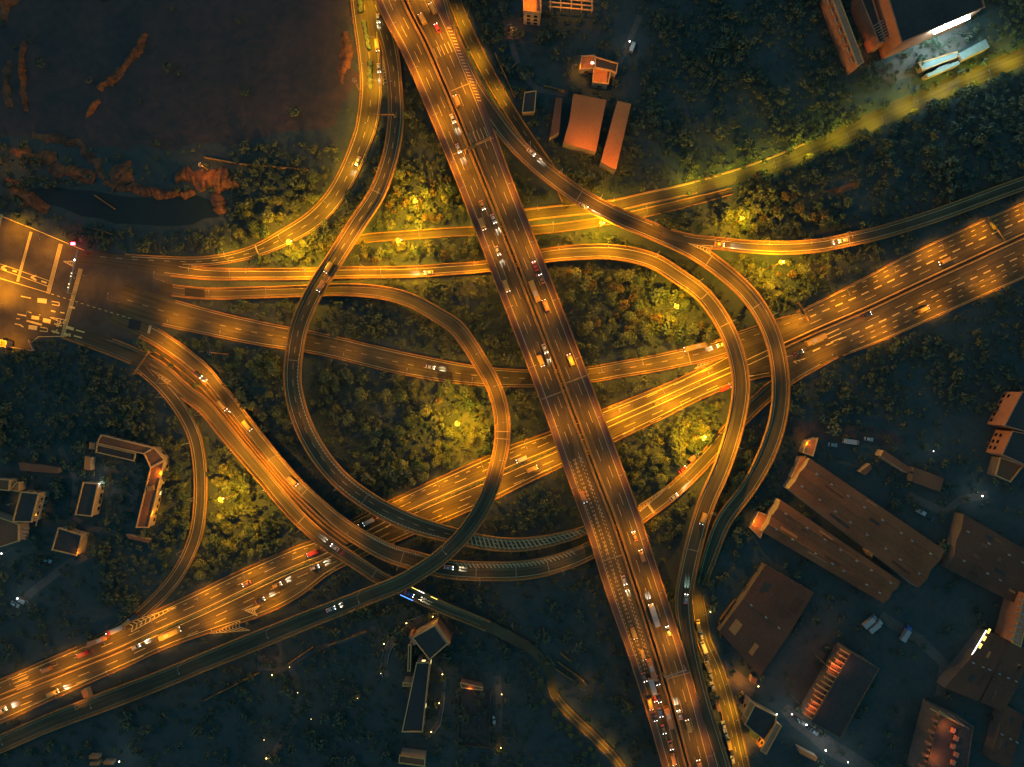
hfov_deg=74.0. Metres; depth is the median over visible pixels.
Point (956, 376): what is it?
woodland
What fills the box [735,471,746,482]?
tree
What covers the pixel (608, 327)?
tree
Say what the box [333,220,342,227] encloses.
tree
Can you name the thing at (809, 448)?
gatehouse
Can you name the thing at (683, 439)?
tree
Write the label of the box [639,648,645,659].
van
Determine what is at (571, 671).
boundary wall
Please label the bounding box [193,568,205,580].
tree
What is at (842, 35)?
facade block
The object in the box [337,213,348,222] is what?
tree
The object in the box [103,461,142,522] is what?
campus courtyard
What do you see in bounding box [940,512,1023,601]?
wide shed
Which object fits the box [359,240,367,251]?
tree
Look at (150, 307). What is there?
road
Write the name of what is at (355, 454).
tree
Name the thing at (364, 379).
tree
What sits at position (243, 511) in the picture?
tree
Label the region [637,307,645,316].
tree
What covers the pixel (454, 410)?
tree
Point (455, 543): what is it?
loop ramp
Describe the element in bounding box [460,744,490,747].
boundary wall
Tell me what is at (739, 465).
tree
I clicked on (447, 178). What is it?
tree
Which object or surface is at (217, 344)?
tree
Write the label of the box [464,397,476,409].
tree
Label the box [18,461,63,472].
pavilion
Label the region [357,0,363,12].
hedge
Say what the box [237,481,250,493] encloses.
tree
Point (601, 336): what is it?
tree
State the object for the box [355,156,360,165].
car
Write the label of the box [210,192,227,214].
clay bank
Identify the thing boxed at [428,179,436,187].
tree
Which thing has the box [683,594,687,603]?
car
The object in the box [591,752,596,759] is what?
tree
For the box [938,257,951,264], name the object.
van
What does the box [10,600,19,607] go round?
car
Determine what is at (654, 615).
bus
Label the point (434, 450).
tree
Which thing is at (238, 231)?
tree
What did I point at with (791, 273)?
tree
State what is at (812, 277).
tree
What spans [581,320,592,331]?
tree
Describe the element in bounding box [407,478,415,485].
tree
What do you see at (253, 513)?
tree
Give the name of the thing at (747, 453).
tree
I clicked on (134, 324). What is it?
asphalt patch
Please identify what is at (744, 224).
tree
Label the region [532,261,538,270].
car
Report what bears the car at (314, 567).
on the highway road at (972, 281)
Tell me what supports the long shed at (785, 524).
on the ground at (924, 616)
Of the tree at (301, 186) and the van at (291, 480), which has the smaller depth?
the van at (291, 480)
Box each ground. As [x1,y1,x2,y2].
[0,0,359,150]
[0,0,1023,766]
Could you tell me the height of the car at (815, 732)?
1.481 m
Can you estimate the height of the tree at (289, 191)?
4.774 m
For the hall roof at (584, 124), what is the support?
on the ground at (924, 616)
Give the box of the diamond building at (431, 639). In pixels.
[409,617,451,659]
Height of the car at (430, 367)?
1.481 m
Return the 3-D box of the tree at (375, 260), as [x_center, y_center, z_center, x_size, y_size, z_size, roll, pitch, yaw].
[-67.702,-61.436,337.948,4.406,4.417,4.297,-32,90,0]
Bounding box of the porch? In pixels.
[402,676,412,686]
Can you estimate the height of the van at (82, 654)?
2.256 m
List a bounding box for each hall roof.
[549,98,561,141]
[562,94,605,155]
[599,101,630,174]
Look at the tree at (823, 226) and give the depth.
335.62 m
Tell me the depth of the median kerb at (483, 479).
339.76 m
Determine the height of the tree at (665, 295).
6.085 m
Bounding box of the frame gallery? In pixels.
[549,0,592,13]
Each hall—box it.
[51,526,88,555]
[398,747,426,766]
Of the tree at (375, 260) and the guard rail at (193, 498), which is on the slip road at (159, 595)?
the guard rail at (193, 498)
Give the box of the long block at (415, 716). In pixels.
[402,654,431,732]
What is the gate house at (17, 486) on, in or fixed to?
on the ground at (924, 616)
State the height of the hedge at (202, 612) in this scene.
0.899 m
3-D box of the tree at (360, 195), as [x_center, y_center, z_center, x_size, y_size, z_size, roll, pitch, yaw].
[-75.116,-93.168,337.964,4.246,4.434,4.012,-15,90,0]
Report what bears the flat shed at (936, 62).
on the ground at (924, 616)
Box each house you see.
[10,481,26,491]
[579,55,594,73]
[591,67,610,88]
[594,56,617,79]
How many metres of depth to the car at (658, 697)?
323.96 m
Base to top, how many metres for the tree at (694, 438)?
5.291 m
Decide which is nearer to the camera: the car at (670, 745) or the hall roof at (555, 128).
the car at (670, 745)
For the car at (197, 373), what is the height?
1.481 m
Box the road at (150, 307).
[117,284,810,385]
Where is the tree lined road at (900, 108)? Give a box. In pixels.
[525,47,1023,219]
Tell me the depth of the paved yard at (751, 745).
339.95 m
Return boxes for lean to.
[748,510,767,537]
[863,548,872,556]
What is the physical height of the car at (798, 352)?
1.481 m
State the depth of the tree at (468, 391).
334.55 m
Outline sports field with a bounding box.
[458,685,489,743]
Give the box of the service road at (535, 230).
[355,189,731,243]
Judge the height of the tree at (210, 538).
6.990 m
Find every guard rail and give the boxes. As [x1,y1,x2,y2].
[0,375,770,723]
[0,646,77,679]
[87,370,194,641]
[125,0,360,257]
[147,400,207,614]
[151,354,725,612]
[162,325,726,386]
[175,300,789,370]
[195,38,381,266]
[355,193,732,244]
[361,187,731,235]
[448,0,562,202]
[460,0,555,167]
[524,204,562,209]
[529,192,697,220]
[547,680,615,766]
[557,691,625,766]
[606,140,810,200]
[693,605,733,766]
[702,595,749,766]
[797,202,1023,312]
[843,277,1023,355]
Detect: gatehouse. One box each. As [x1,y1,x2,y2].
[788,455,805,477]
[798,437,818,456]
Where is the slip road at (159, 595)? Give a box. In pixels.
[90,368,205,647]
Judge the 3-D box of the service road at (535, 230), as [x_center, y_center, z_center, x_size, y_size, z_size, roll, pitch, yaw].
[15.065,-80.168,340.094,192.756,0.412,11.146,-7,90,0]
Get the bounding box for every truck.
[107,625,124,634]
[648,678,656,695]
[842,438,859,444]
[861,613,876,628]
[867,618,882,633]
[899,624,911,642]
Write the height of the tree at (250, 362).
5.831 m
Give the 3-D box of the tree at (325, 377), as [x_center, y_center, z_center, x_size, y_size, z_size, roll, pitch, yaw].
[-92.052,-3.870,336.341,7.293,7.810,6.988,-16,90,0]
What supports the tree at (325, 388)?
on the ground at (924, 616)
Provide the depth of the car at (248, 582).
338.97 m
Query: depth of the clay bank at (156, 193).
338.64 m
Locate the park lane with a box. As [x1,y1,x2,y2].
[546,676,624,766]
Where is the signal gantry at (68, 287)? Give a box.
[67,249,86,294]
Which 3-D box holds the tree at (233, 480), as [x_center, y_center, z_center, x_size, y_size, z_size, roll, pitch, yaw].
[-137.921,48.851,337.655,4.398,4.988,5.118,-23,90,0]
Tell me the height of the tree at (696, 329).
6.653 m
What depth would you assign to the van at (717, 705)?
337.68 m
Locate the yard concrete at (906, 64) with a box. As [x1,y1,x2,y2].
[876,23,972,84]
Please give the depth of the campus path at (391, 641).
339.96 m
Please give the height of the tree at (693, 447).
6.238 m
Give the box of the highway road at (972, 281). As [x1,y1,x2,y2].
[0,203,1023,722]
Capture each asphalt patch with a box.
[128,319,141,329]
[185,288,204,297]
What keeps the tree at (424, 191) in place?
on the ground at (924, 616)
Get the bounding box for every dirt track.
[787,420,905,444]
[826,181,857,194]
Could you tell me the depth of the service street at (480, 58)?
339.89 m
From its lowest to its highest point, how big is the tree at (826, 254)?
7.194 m
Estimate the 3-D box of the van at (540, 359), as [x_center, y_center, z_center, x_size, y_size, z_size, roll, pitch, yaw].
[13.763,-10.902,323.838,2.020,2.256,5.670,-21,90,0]
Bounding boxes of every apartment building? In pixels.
[800,642,878,738]
[906,699,973,766]
[995,591,1023,646]
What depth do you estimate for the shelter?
336.97 m
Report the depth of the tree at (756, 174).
339.57 m
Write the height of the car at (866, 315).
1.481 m
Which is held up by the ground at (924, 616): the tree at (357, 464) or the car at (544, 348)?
the tree at (357, 464)
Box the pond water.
[29,186,219,225]
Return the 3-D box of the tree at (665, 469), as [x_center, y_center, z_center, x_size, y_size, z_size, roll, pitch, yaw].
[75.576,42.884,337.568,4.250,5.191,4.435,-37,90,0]
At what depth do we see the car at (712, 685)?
338.85 m
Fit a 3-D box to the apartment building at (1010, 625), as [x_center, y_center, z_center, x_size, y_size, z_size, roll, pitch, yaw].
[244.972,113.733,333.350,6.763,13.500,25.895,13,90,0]
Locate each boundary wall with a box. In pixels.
[28,340,34,350]
[94,195,115,209]
[204,157,236,163]
[204,672,259,700]
[239,163,307,170]
[288,646,313,663]
[327,631,367,645]
[458,693,458,743]
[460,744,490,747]
[489,690,490,744]
[495,52,515,98]
[544,85,563,91]
[555,668,572,680]
[557,661,583,680]
[719,598,735,619]
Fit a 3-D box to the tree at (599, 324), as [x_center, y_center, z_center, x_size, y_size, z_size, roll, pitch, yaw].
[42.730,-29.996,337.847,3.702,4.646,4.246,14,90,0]
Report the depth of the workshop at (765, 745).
332.97 m
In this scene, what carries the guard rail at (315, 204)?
on the road at (319, 212)
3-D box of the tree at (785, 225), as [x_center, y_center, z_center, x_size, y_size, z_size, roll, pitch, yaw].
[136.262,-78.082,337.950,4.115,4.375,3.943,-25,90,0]
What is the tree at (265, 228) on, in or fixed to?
on the ground at (924, 616)
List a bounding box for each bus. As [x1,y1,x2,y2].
[86,634,109,646]
[158,627,180,640]
[528,280,540,302]
[646,658,657,681]
[648,603,660,626]
[663,705,674,729]
[684,342,706,351]
[804,333,826,345]
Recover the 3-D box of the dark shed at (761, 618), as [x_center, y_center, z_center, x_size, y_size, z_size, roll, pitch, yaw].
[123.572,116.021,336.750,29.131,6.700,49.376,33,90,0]
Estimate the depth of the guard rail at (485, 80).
339.20 m
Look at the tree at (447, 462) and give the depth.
336.14 m
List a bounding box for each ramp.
[0,283,510,753]
[76,244,749,766]
[283,0,586,551]
[440,0,789,585]
[660,176,1023,254]
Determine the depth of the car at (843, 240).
330.84 m
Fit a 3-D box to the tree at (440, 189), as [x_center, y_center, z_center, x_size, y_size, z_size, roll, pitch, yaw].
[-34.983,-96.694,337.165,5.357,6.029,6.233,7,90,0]
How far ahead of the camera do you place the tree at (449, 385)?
334.90 m
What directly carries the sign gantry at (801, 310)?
on the ground at (924, 616)
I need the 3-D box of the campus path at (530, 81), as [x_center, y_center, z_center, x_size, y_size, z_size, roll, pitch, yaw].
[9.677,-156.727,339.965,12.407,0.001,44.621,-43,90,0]
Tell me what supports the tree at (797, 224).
on the ground at (924, 616)
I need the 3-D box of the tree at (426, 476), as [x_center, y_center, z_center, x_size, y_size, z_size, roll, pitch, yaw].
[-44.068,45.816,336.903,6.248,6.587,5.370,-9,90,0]
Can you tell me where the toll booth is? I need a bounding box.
[0,339,12,347]
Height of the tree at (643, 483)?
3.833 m
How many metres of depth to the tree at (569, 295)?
335.75 m
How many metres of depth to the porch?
333.89 m
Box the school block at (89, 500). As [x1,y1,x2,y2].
[74,481,104,516]
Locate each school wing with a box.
[96,434,157,453]
[135,460,169,527]
[143,447,169,467]
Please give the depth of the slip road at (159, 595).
339.28 m
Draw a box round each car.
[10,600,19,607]
[35,560,45,565]
[131,643,140,649]
[193,370,201,377]
[242,580,251,586]
[255,597,264,603]
[272,581,281,588]
[310,564,319,570]
[326,605,335,612]
[330,543,339,551]
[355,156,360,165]
[376,14,379,22]
[377,63,380,72]
[404,590,413,596]
[424,270,432,274]
[425,365,434,368]
[434,23,440,32]
[444,565,453,569]
[449,113,455,123]
[455,143,461,152]
[479,200,485,209]
[490,214,496,223]
[494,246,500,255]
[527,148,535,156]
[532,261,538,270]
[538,274,544,283]
[542,344,547,352]
[579,202,587,208]
[621,575,626,584]
[631,531,637,540]
[641,672,646,681]
[652,711,657,721]
[656,693,661,702]
[657,707,662,716]
[660,724,665,733]
[665,626,670,635]
[668,740,673,749]
[669,493,677,500]
[677,710,682,719]
[678,465,686,473]
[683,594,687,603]
[699,630,703,639]
[710,681,714,690]
[715,242,723,246]
[721,721,725,730]
[723,729,728,737]
[730,755,734,763]
[735,691,743,698]
[794,349,803,355]
[809,728,818,735]
[828,442,836,446]
[838,238,847,242]
[862,312,871,317]
[864,437,872,441]
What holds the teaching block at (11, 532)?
on the ground at (924, 616)
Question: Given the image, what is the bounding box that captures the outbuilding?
[522,90,536,115]
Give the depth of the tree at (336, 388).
335.84 m
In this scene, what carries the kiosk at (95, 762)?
on the ground at (924, 616)
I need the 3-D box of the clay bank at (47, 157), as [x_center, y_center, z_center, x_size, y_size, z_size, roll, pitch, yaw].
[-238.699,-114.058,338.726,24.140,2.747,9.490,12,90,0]
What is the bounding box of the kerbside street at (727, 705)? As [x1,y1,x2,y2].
[693,582,748,766]
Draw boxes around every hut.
[81,686,92,698]
[89,442,95,448]
[748,674,756,683]
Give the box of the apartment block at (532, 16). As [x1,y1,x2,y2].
[523,0,540,25]
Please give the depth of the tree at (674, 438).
334.05 m
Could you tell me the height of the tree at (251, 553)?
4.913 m
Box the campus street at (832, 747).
[780,705,875,766]
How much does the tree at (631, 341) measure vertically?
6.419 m
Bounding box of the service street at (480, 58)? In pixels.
[449,0,573,206]
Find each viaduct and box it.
[31,318,554,681]
[109,308,853,580]
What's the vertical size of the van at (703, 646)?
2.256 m
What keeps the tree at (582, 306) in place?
on the ground at (924, 616)
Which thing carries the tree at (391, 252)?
on the ground at (924, 616)
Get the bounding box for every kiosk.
[89,753,101,758]
[90,759,102,765]
[103,758,115,764]
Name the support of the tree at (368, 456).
on the ground at (924, 616)
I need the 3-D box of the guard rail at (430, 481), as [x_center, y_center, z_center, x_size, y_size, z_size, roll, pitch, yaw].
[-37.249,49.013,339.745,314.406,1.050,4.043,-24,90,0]
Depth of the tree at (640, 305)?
335.13 m
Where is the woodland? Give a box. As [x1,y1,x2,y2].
[0,0,1023,766]
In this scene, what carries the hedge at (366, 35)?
on the road at (319, 212)
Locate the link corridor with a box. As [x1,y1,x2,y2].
[407,640,412,671]
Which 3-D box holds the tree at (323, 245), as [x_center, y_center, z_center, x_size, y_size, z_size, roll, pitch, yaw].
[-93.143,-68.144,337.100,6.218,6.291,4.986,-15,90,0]
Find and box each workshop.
[738,695,755,719]
[741,700,776,740]
[756,720,781,754]
[795,744,817,760]
[856,463,871,474]
[874,449,911,472]
[906,466,943,491]
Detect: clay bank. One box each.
[0,0,18,21]
[1,60,13,107]
[5,176,50,213]
[10,144,57,165]
[18,41,27,111]
[32,132,106,179]
[47,161,95,184]
[85,99,99,116]
[96,66,125,90]
[103,180,195,199]
[108,160,134,193]
[122,32,147,69]
[175,166,239,193]
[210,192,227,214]
[336,31,352,83]
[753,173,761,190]
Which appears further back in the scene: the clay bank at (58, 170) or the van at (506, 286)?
the clay bank at (58, 170)
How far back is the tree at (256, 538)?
336.16 m
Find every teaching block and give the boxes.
[0,477,18,490]
[0,511,29,546]
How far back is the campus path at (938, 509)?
339.96 m
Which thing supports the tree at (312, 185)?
on the ground at (924, 616)
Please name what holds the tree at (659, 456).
on the ground at (924, 616)
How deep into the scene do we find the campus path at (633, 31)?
339.96 m
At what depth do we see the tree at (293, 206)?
335.44 m
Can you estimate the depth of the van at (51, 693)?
337.74 m
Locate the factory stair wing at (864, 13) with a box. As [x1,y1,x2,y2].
[851,0,888,52]
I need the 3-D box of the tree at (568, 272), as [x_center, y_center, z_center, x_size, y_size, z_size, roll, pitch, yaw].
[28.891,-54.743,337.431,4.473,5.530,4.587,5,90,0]
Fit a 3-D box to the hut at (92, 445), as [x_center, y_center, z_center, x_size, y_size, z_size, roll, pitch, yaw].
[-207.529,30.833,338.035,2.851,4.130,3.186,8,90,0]
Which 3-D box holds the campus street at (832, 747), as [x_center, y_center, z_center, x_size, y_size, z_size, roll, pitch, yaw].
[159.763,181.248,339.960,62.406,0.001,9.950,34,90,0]
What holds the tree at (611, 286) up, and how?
on the ground at (924, 616)
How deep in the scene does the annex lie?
335.97 m
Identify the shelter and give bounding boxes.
[126,533,152,542]
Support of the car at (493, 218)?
on the wide flyover
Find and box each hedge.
[141,562,310,640]
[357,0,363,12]
[361,20,371,50]
[367,60,373,90]
[415,448,556,510]
[654,382,699,404]
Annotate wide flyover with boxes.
[375,0,715,766]
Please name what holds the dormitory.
on the ground at (924, 616)
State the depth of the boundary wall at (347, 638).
338.25 m
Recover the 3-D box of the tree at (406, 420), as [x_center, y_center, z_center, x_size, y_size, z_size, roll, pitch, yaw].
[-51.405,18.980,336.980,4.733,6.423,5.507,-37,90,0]
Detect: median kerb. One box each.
[143,561,310,637]
[416,448,556,510]
[654,382,699,404]
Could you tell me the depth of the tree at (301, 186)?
336.73 m
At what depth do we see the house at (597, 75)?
333.97 m
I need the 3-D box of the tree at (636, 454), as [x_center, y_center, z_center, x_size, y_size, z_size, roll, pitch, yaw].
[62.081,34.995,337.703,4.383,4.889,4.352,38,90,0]
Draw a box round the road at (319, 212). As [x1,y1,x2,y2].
[88,0,386,265]
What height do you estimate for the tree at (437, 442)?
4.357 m
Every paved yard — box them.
[724,660,755,703]
[743,733,759,755]
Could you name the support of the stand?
on the ground at (924, 616)
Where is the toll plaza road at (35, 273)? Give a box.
[0,214,171,349]
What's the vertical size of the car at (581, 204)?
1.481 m
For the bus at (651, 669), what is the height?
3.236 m
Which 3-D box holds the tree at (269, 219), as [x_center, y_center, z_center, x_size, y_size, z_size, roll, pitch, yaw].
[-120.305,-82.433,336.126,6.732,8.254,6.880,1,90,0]
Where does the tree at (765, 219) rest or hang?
on the ground at (924, 616)
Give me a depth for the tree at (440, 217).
336.47 m
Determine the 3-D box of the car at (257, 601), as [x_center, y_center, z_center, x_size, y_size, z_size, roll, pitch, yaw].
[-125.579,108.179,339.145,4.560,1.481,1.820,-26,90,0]
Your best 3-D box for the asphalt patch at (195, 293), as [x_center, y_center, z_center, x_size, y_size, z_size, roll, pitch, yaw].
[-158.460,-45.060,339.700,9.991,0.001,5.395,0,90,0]
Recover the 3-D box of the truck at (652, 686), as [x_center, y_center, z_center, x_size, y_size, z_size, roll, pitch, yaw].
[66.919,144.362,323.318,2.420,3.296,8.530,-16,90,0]
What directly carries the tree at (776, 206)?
on the ground at (924, 616)
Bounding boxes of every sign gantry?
[133,352,154,373]
[373,112,394,116]
[464,136,490,154]
[662,665,686,677]
[794,303,808,320]
[978,216,1005,240]
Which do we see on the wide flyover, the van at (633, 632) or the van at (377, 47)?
the van at (633, 632)
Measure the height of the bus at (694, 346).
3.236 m
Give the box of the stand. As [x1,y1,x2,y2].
[460,678,482,690]
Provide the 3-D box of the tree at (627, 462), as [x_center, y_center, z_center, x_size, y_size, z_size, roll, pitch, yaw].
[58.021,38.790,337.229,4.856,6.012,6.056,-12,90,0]
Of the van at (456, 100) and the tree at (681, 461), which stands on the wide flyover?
the van at (456, 100)
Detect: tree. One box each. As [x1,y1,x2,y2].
[157,551,165,559]
[164,547,171,554]
[173,443,180,450]
[173,463,182,471]
[180,512,186,517]
[193,558,206,567]
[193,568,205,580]
[202,538,210,548]
[202,564,209,569]
[208,532,219,546]
[209,496,215,503]
[211,476,223,486]
[215,340,221,348]
[215,498,223,506]
[215,513,224,524]
[217,463,227,473]
[221,480,232,490]
[221,523,231,534]
[221,539,231,550]
[226,491,238,502]
[228,543,238,552]
[229,478,238,487]
[233,228,243,237]
[233,347,243,354]
[233,390,244,401]
[234,354,242,360]
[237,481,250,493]
[238,501,252,514]
[242,210,250,217]
[242,526,254,538]
[246,220,260,232]
[246,359,256,367]
[246,548,255,557]
[247,401,254,409]
[248,507,257,516]
[249,364,263,378]
[249,533,259,542]
[251,230,259,238]
[253,353,263,364]
[253,523,260,530]
[255,543,262,552]
[257,224,269,239]
[259,517,267,527]
[260,209,274,222]
[262,356,274,367]
[264,389,273,397]
[266,361,280,376]
[271,410,280,417]
[273,195,282,205]
[273,355,279,363]
[275,538,282,546]
[276,211,285,219]
[277,433,283,440]
[284,248,291,255]
[285,188,293,196]
[289,201,300,211]
[289,251,298,261]
[294,248,305,258]
[297,180,306,188]
[300,239,307,246]
[302,192,311,201]
[305,257,312,264]
[307,169,318,183]
[308,183,315,189]
[308,193,319,203]
[310,226,320,238]
[310,399,317,405]
[317,241,328,250]
[319,368,331,382]
[319,384,329,393]
[320,218,329,227]
[323,227,331,236]
[324,394,333,403]
[326,238,333,248]
[329,228,340,240]
[330,382,339,391]
[332,403,340,411]
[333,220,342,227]
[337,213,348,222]
[342,369,351,379]
[342,414,354,426]
[343,189,354,197]
[347,374,355,384]
[348,253,359,264]
[352,462,360,470]
[353,451,359,457]
[355,387,366,402]
[356,192,363,198]
[357,374,367,384]
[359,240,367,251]
[361,422,370,434]
[362,451,373,460]
[369,436,379,446]
[371,256,379,263]
[372,428,382,435]
[373,247,384,259]
[379,451,385,457]
[379,469,389,479]
[380,388,391,401]
[384,248,393,256]
[385,200,393,209]
[385,219,395,228]
[386,466,399,479]
[392,425,406,438]
[393,166,405,179]
[393,389,407,401]
[394,190,400,196]
[395,240,406,251]
[396,374,403,382]
[396,435,407,444]
[398,459,409,471]
[400,197,410,207]
[403,416,411,426]
[405,213,412,220]
[405,405,412,411]
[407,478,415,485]
[410,244,421,255]
[411,459,423,473]
[417,471,429,481]
[419,175,426,183]
[419,405,431,416]
[420,186,431,197]
[421,213,428,220]
[421,463,430,471]
[423,240,433,248]
[426,248,434,256]
[427,446,439,455]
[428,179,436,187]
[428,187,437,196]
[429,214,437,223]
[430,458,440,468]
[433,452,443,462]
[434,440,441,447]
[435,398,442,404]
[436,213,443,221]
[437,182,445,193]
[440,193,450,202]
[440,249,448,258]
[441,379,454,393]
[442,457,450,465]
[444,182,456,195]
[444,427,455,438]
[445,175,452,182]
[446,212,453,219]
[451,249,460,260]
[451,406,458,414]
[459,204,465,211]
[459,384,472,396]
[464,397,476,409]
[466,432,476,443]
[467,233,479,246]
[469,248,478,257]
[479,428,491,440]
[480,445,492,455]
[536,682,546,692]
[564,288,575,301]
[566,268,573,276]
[570,267,581,282]
[577,303,585,310]
[579,273,591,287]
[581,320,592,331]
[583,267,591,273]
[585,343,593,350]
[587,279,596,291]
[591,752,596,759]
[595,318,601,326]
[598,333,606,341]
[606,323,612,330]
[607,296,615,305]
[608,283,617,292]
[608,290,616,298]
[613,269,624,280]
[615,284,624,293]
[617,299,630,310]
[620,331,631,340]
[623,269,635,282]
[623,310,635,321]
[623,325,631,331]
[623,350,629,357]
[625,456,633,467]
[627,334,637,344]
[629,282,637,289]
[629,293,637,300]
[630,471,638,481]
[632,273,644,285]
[632,298,643,311]
[633,451,640,457]
[634,459,642,466]
[635,347,647,359]
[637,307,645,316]
[638,479,645,486]
[640,454,647,463]
[641,323,650,332]
[641,329,652,340]
[648,313,656,319]
[650,452,662,463]
[654,313,664,324]
[654,473,667,484]
[656,438,663,446]
[658,287,669,298]
[660,466,668,473]
[662,456,670,466]
[665,336,673,344]
[668,316,677,326]
[668,433,681,447]
[670,444,684,456]
[671,427,678,434]
[674,455,683,466]
[678,434,687,442]
[681,298,691,308]
[681,418,690,427]
[686,323,700,335]
[686,443,696,452]
[691,434,700,441]
[698,321,705,330]
[699,423,709,431]
[701,405,710,413]
[701,430,714,445]
[702,333,714,344]
[706,324,718,337]
[714,401,720,408]
[721,208,733,220]
[728,484,737,493]
[730,476,742,487]
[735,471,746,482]
[736,461,743,468]
[738,205,751,218]
[739,221,749,230]
[741,197,752,207]
[741,211,751,222]
[743,449,753,460]
[743,458,756,470]
[746,261,754,269]
[748,269,761,281]
[748,435,757,443]
[749,202,760,213]
[749,222,757,232]
[759,214,767,221]
[763,281,774,292]
[773,204,781,213]
[780,190,789,200]
[783,222,789,230]
[785,259,792,265]
[787,270,796,277]
[789,296,799,306]
[793,221,801,228]
[794,202,804,214]
[797,263,810,275]
[801,290,811,299]
[805,153,814,161]
[808,274,819,282]
[811,212,817,221]
[816,202,823,209]
[817,210,828,220]
[818,220,829,230]
[821,250,834,261]
[825,215,834,225]
[831,145,839,153]
[831,217,840,226]
[833,252,843,260]
[838,212,845,219]
[843,197,852,207]
[855,128,869,140]
[874,127,882,133]
[902,115,909,121]
[909,108,918,116]
[937,98,946,109]
[950,87,962,98]
[962,88,971,100]
[966,80,975,89]
[986,76,998,85]
[999,71,1010,81]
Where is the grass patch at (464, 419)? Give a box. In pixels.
[449,412,489,466]
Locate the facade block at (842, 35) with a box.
[819,0,863,75]
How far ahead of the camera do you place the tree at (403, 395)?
334.06 m
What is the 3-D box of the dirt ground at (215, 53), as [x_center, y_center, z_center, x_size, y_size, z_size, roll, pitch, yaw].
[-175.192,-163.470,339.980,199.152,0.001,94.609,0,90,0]
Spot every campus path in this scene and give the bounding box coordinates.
[7,549,96,617]
[57,447,119,536]
[258,641,281,670]
[264,666,301,762]
[271,626,376,676]
[381,614,438,676]
[425,667,446,736]
[491,676,502,766]
[506,31,567,96]
[616,15,642,65]
[879,612,948,695]
[907,491,988,514]
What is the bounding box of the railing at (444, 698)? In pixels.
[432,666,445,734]
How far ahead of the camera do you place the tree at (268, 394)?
336.70 m
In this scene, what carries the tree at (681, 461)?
on the ground at (924, 616)
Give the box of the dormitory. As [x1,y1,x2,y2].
[12,489,49,525]
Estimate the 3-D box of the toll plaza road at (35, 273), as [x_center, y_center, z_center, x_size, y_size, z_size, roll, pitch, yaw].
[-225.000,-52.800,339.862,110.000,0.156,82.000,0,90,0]
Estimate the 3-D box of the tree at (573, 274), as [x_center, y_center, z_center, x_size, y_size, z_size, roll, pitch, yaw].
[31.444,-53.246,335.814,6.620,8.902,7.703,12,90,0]
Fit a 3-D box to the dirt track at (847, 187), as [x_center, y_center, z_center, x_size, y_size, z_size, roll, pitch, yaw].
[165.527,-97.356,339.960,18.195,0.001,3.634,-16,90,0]
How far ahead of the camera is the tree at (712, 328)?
334.12 m
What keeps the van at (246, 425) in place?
on the curving viaduct at (320, 511)
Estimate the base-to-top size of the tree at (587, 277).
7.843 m
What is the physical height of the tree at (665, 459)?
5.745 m
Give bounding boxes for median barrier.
[0,642,132,699]
[784,234,1023,346]
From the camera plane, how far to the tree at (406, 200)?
335.56 m
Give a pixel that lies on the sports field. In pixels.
(469, 699)
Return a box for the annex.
[95,444,139,460]
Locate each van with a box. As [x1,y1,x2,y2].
[15,596,28,604]
[40,665,51,672]
[46,689,59,697]
[76,650,88,657]
[121,619,131,626]
[128,612,138,621]
[216,400,227,410]
[241,420,252,430]
[287,475,298,485]
[306,549,317,556]
[317,280,325,291]
[324,261,332,272]
[363,517,373,525]
[374,38,379,51]
[418,13,426,24]
[428,2,436,14]
[453,95,460,106]
[478,218,485,230]
[502,280,509,291]
[516,455,526,462]
[526,465,537,472]
[537,354,544,366]
[542,299,549,310]
[567,354,574,365]
[579,491,586,502]
[629,41,635,52]
[630,627,636,638]
[638,549,645,561]
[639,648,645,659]
[646,698,652,709]
[670,753,676,764]
[685,719,692,732]
[688,453,696,462]
[695,619,700,631]
[696,759,701,766]
[699,512,706,524]
[700,641,707,653]
[703,661,711,672]
[714,700,720,711]
[719,384,730,391]
[725,738,732,749]
[915,508,926,516]
[917,305,928,312]
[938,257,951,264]
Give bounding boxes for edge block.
[986,430,1023,468]
[987,391,1023,432]
[987,456,1022,481]
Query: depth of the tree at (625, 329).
336.88 m
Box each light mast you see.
[206,349,227,355]
[217,492,238,502]
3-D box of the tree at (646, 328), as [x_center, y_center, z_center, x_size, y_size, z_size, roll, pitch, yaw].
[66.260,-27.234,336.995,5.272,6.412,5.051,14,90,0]
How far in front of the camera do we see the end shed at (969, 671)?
332.61 m
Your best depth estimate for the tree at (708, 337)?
334.84 m
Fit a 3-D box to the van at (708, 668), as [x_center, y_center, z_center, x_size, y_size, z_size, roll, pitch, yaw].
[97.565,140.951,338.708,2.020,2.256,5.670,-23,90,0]
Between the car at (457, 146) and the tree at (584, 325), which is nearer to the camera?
the car at (457, 146)
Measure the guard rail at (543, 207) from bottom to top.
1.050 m
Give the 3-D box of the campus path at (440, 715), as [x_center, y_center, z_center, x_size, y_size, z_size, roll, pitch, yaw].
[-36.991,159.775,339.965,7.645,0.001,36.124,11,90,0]
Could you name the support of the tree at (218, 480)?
on the ground at (924, 616)
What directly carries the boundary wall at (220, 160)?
on the ground at (924, 616)
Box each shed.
[84,455,95,469]
[717,562,813,675]
[760,497,900,602]
[783,458,944,587]
[915,51,958,73]
[921,61,959,80]
[936,627,1006,700]
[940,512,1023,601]
[953,39,988,62]
[979,640,1023,710]
[982,705,1023,766]
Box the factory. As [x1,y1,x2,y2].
[874,0,984,59]
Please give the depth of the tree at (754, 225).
335.70 m
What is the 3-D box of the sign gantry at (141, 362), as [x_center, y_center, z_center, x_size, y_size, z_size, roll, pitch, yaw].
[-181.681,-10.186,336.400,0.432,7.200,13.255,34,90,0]
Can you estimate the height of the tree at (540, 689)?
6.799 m

